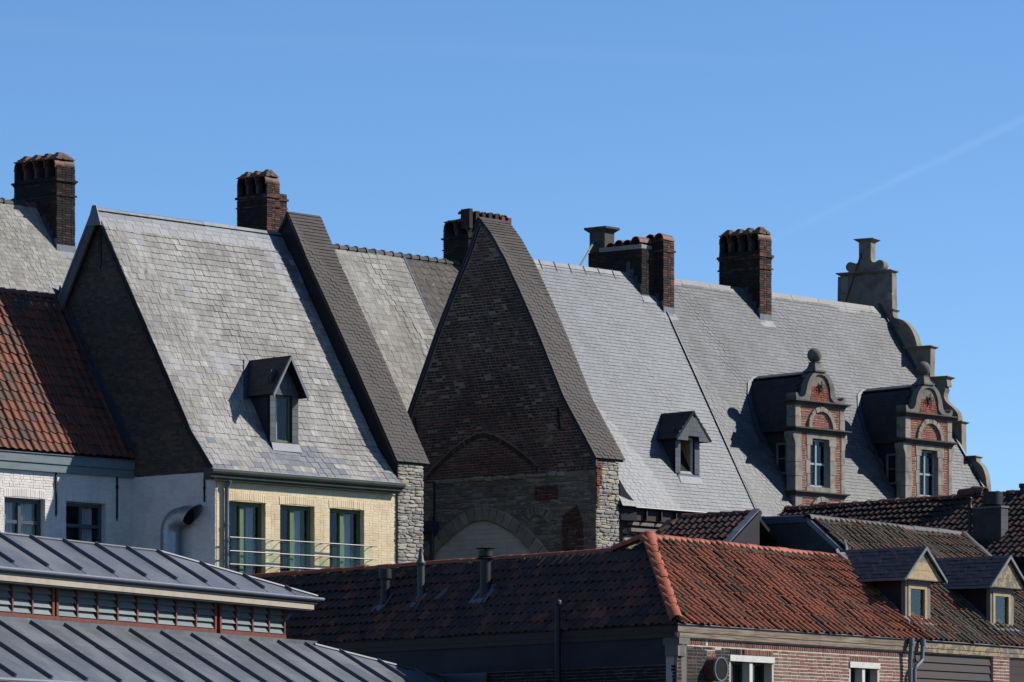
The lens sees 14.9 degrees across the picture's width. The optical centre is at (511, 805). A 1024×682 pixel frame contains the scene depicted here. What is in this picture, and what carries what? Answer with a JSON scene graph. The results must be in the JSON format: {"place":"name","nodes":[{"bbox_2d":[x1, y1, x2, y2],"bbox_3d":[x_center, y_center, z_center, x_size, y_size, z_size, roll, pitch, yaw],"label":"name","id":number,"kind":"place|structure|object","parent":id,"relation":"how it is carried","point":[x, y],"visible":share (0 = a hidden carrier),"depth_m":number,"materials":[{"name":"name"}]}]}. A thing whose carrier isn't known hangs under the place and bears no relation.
{"place":"outdoors","nodes":[
{"label":"outdoors","id":0,"kind":"place"},
{"bbox_2d":[9,204,429,577],"bbox_3d":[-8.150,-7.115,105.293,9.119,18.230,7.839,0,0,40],"label":"yellow house","id":1,"kind":"structure","parent":0,"point":[253,390],"depth_m":102.97,"materials":[{"name":"brick"}]},
{"bbox_2d":[160,504,202,554],"bbox_3d":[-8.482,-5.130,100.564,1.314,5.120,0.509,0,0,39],"label":"ventilation duct","id":2,"kind":"object","parent":1,"relation":"attached to","point":[175,520],"visible":0.45,"depth_m":100.57,"materials":[{"name":"silver metal"}]},
{"bbox_2d":[229,502,260,573],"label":"window","id":3,"kind":"structure","parent":1,"relation":"in","point":[244,518],"depth_m":101.53,"materials":[{"name":"green glass"}]},
{"bbox_2d":[275,396,289,442],"bbox_3d":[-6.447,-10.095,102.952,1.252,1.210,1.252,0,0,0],"label":"dormer window","id":4,"kind":"structure","parent":1,"relation":"in","point":[282,402],"depth_m":102.82,"materials":[{"name":"glass"}]},
{"bbox_2d":[280,505,309,575],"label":"window","id":5,"kind":"structure","parent":1,"relation":"in","point":[294,521],"depth_m":102.72,"materials":[{"name":"green glass"}]},
{"bbox_2d":[330,509,359,572],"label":"window","id":6,"kind":"structure","parent":1,"relation":"in","point":[344,524],"depth_m":103.96,"materials":[{"name":"green glass"}]},
{"bbox_2d":[0,152,510,410],"bbox_3d":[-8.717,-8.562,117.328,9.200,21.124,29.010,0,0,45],"label":"house","id":7,"kind":"structure","parent":0,"point":[402,298],"depth_m":118.37,"materials":[{"name":"tile"}]},
{"bbox_2d":[0,0,1023,491],"label":"sky","id":8,"kind":"structure","parent":0,"point":[822,126],"materials":[{"name":"blue"}]},
{"bbox_2d":[669,227,990,515],"bbox_3d":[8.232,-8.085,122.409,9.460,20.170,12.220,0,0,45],"label":"stone gable house","id":9,"kind":"structure","parent":0,"point":[844,397],"depth_m":120.23,"materials":[{"name":"stone"}]},
{"bbox_2d":[776,442,786,473],"bbox_3d":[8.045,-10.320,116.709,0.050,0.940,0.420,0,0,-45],"label":"side window","id":10,"kind":"structure","parent":9,"relation":"in","point":[777,444],"depth_m":116.69,"materials":[{"name":"grey wood"}]},
{"bbox_2d":[810,439,825,487],"bbox_3d":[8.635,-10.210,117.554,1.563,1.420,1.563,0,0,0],"label":"dormer window","id":11,"kind":"structure","parent":9,"relation":"in","point":[817,453],"depth_m":117.49,"materials":[{"name":"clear glass"}]},
{"bbox_2d":[886,453,897,483],"bbox_3d":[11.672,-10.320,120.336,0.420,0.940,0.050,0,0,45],"label":"side window","id":12,"kind":"structure","parent":9,"relation":"in","point":[887,455],"depth_m":120.33,"materials":[{"name":"grey wood"}]},
{"bbox_2d":[920,450,933,495],"bbox_3d":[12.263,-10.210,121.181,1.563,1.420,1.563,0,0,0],"label":"dormer window","id":13,"kind":"structure","parent":9,"relation":"in","point":[926,464],"depth_m":121.13,"materials":[{"name":"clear glass"}]},
{"bbox_2d":[778,483,1023,575],"bbox_3d":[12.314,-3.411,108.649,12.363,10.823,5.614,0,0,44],"label":"dark tile house","id":14,"kind":"structure","parent":0,"point":[991,523],"depth_m":107.69,"materials":[{"name":"clay roof tiles"},{"name":"slate"}]},
{"label":"ground","id":15,"kind":"structure","parent":0,"visible":0},
{"bbox_2d":[0,286,136,546],"bbox_3d":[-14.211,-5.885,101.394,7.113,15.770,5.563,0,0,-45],"label":"white house","id":16,"kind":"structure","parent":15,"relation":"on","point":[65,437],"depth_m":101.29,"materials":[{"name":"white brick"},{"name":"red roof tile"},{"name":"glass"}]},
{"bbox_2d":[4,498,39,535],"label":"window","id":17,"kind":"structure","parent":16,"relation":"in","point":[22,516],"depth_m":100.00,"materials":[{"name":"glass"}]},
{"bbox_2d":[66,503,100,542],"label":"window","id":18,"kind":"structure","parent":16,"relation":"in","point":[83,521],"depth_m":101.53,"materials":[{"name":"glass"}]},
{"bbox_2d":[0,532,443,681],"bbox_3d":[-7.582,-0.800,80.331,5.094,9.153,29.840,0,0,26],"label":"zinc pavilion","id":19,"kind":"structure","parent":15,"relation":"on","point":[78,611],"depth_m":79.26,"materials":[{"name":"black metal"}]},
{"bbox_2d":[554,598,561,681],"bbox_3d":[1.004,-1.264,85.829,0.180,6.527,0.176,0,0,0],"label":"soil pipe","id":20,"kind":"object","parent":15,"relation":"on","point":[557,604],"visible":1,"depth_m":85.77,"materials":[{"name":"black metal"}]},
{"bbox_2d":[407,217,755,560],"bbox_3d":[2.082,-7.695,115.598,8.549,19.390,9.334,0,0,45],"label":"gable house","id":21,"kind":"structure","parent":15,"relation":"on","point":[555,407],"depth_m":112.88,"materials":[{"name":"tile"}]},
{"bbox_2d":[681,438,692,472],"bbox_3d":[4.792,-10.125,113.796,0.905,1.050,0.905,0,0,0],"label":"dormer window","id":22,"kind":"structure","parent":21,"relation":"in","point":[686,445],"depth_m":113.87,"materials":[{"name":"grey glass"}]},
{"bbox_2d":[247,531,928,681],"bbox_3d":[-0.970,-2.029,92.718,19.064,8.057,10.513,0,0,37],"label":"corner house","id":23,"kind":"structure","parent":15,"relation":"on","point":[653,607],"depth_m":87.79,"materials":[{"name":"red roof tile"},{"name":"brick"},{"name":"dark wood"}]},
{"bbox_2d":[286,614,291,623],"bbox_3d":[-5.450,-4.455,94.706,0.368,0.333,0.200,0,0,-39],"label":"vent tile","id":24,"kind":"object","parent":23,"relation":"on","point":[288,619],"visible":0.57,"depth_m":94.66,"materials":[{"name":"grey"}]},
{"bbox_2d":[370,568,392,611],"bbox_3d":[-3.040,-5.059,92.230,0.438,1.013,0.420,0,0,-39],"label":"flue pipe","id":25,"kind":"object","parent":23,"relation":"on","point":[384,575],"visible":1,"depth_m":92.17,"materials":[{"name":"black metal"}]},
{"bbox_2d":[410,547,427,606],"bbox_3d":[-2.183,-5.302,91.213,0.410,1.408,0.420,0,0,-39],"label":"flue pipe","id":26,"kind":"object","parent":23,"relation":"on","point":[420,563],"visible":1,"depth_m":91.20,"materials":[{"name":"grey metal"}]},
{"bbox_2d":[434,588,448,601],"bbox_3d":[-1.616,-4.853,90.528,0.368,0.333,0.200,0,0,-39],"label":"vent tile","id":27,"kind":"object","parent":23,"relation":"on","point":[441,594],"visible":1,"depth_m":90.47,"materials":[{"name":"grey"}]},
{"bbox_2d":[468,547,495,603],"bbox_3d":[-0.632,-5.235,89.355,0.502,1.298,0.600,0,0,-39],"label":"flue pipe","id":28,"kind":"object","parent":23,"relation":"on","point":[485,555],"visible":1,"depth_m":89.26,"materials":[{"name":"black metal"}]},
{"bbox_2d":[704,657,727,680],"bbox_3d":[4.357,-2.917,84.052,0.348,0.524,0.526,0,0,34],"label":"extract vent","id":29,"kind":"object","parent":23,"relation":"attached to","point":[715,668],"visible":1,"depth_m":83.91,"materials":[{"name":"metal"}]},
{"bbox_2d":[731,662,741,681],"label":"window","id":30,"kind":"structure","parent":23,"relation":"in","point":[736,667],"depth_m":85.58,"materials":[{"name":"black glass"}]},
{"bbox_2d":[753,663,763,681],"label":"window","id":31,"kind":"structure","parent":23,"relation":"in","point":[756,666],"depth_m":86.29,"materials":[{"name":"black glass"}]},
{"bbox_2d":[851,668,854,681],"bbox_3d":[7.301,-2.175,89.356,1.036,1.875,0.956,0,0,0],"label":"window","id":32,"kind":"structure","parent":23,"relation":"in","point":[852,669],"depth_m":89.29,"materials":[{"name":"black glass"}]},
{"bbox_2d":[865,669,869,681],"bbox_3d":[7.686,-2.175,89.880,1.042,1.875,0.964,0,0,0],"label":"window","id":33,"kind":"structure","parent":23,"relation":"in","point":[868,670],"depth_m":89.82,"materials":[{"name":"black glass"}]},
{"bbox_2d":[633,508,777,547],"bbox_3d":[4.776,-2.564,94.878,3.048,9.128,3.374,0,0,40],"label":"tiled outbuilding","id":34,"kind":"structure","parent":15,"relation":"on","point":[745,526],"depth_m":94.19,"materials":[{"name":"tile"}]},
{"bbox_2d":[760,514,1023,681],"bbox_3d":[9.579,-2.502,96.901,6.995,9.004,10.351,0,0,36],"label":"brown tile house","id":35,"kind":"structure","parent":15,"relation":"on","point":[956,597],"depth_m":94.21,"materials":[{"name":"clay roof tiles"},{"name":"dark slate"},{"name":"wood"}]},
{"bbox_2d":[908,584,926,618],"bbox_3d":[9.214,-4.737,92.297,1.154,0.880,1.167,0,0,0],"label":"dormer window","id":36,"kind":"structure","parent":35,"relation":"in","point":[917,594],"depth_m":92.37,"materials":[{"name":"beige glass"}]},
{"bbox_2d":[993,591,1010,625],"bbox_3d":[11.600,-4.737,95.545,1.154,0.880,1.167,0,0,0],"label":"dormer window","id":37,"kind":"structure","parent":35,"relation":"in","point":[1001,600],"depth_m":95.66,"materials":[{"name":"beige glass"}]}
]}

